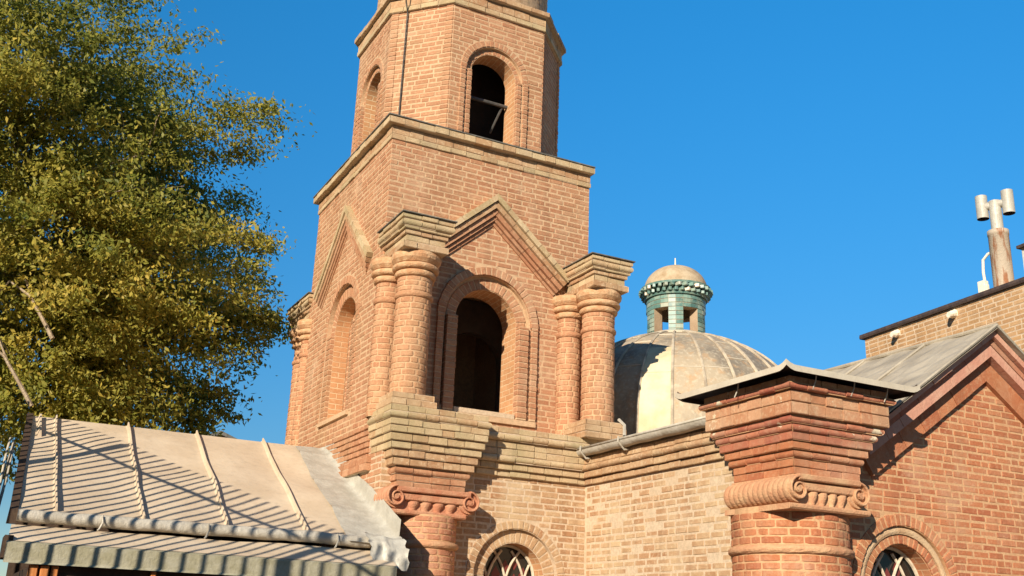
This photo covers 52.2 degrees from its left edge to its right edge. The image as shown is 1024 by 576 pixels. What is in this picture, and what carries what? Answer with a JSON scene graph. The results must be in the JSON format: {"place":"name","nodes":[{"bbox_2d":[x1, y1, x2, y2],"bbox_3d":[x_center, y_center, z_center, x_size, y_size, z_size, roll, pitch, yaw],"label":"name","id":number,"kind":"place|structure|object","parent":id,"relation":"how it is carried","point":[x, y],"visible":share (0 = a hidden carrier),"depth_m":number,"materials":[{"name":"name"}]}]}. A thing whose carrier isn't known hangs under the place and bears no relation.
{"place":"outdoors","nodes":[
{"label":"outdoors","id":0,"kind":"place"},
{"bbox_2d":[208,431,236,438],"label":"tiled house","id":1,"kind":"structure","parent":0,"point":[225,435],"depth_m":29.68,"materials":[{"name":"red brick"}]},
{"bbox_2d":[0,0,1023,575],"label":"sky","id":2,"kind":"structure","parent":0,"point":[821,166],"materials":[{"name":"blue"}]},
{"bbox_2d":[575,258,1023,575],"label":"brick church","id":3,"kind":"structure","parent":0,"point":[723,456],"depth_m":8.64,"materials":[{"name":"brown brick"}]},
{"bbox_2d":[870,546,918,575],"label":"arched window","id":4,"kind":"structure","parent":3,"relation":"in","point":[891,561],"depth_m":8.37,"materials":[{"name":"white glass"}]},
{"bbox_2d":[859,277,1023,357],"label":"brick house","id":5,"kind":"structure","parent":0,"point":[1002,305],"depth_m":15.74,"materials":[{"name":"brick"}]},
{"bbox_2d":[977,252,989,292],"bbox_3d":[7.360,-0.127,16.212,0.130,0.900,0.254,11,-20,-25],"label":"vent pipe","id":6,"kind":"object","parent":5,"relation":"on","point":[983,284],"visible":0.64,"depth_m":16.23,"materials":[{"name":"white metal"}]},
{"bbox_2d":[975,189,1015,286],"bbox_3d":[7.539,-0.564,16.127,0.313,1.930,0.546,39,-40,-61],"label":"flue pipe","id":7,"kind":"object","parent":5,"relation":"on","point":[1000,252],"visible":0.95,"depth_m":16.12,"materials":[{"name":"metal"}]},
{"bbox_2d":[1016,243,1023,264],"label":"roof shed","id":8,"kind":"structure","parent":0,"point":[1020,247],"depth_m":17.04,"materials":[{"name":"metal"}]},
{"bbox_3d":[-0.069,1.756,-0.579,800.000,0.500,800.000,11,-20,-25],"label":"ground","id":9,"kind":"structure","parent":0,"visible":0},
{"bbox_2d":[0,437,14,504],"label":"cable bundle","id":10,"kind":"object","parent":9,"relation":"on","point":[9,458],"visible":1,"depth_m":8.86,"materials":[{"name":"plastic"}]},
{"bbox_2d":[0,0,317,482],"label":"leafy tree","id":11,"kind":"object","parent":9,"relation":"on","point":[99,309],"visible":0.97,"depth_m":11.69,"materials":[{"name":"green plant"}]},
{"bbox_2d":[0,413,408,575],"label":"entrance porch","id":12,"kind":"object","parent":9,"relation":"on","point":[93,499],"visible":1,"depth_m":8.48,"materials":[{"name":"grey metal"}]},
{"bbox_2d":[285,0,635,575],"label":"bell tower","id":13,"kind":"structure","parent":9,"relation":"on","point":[453,315],"depth_m":10.87,"materials":[{"name":"brick"}]},
{"bbox_2d":[483,544,534,575],"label":"arched window","id":14,"kind":"structure","parent":13,"relation":"in","point":[507,560],"depth_m":9.98,"materials":[{"name":"white glass"}]}
]}

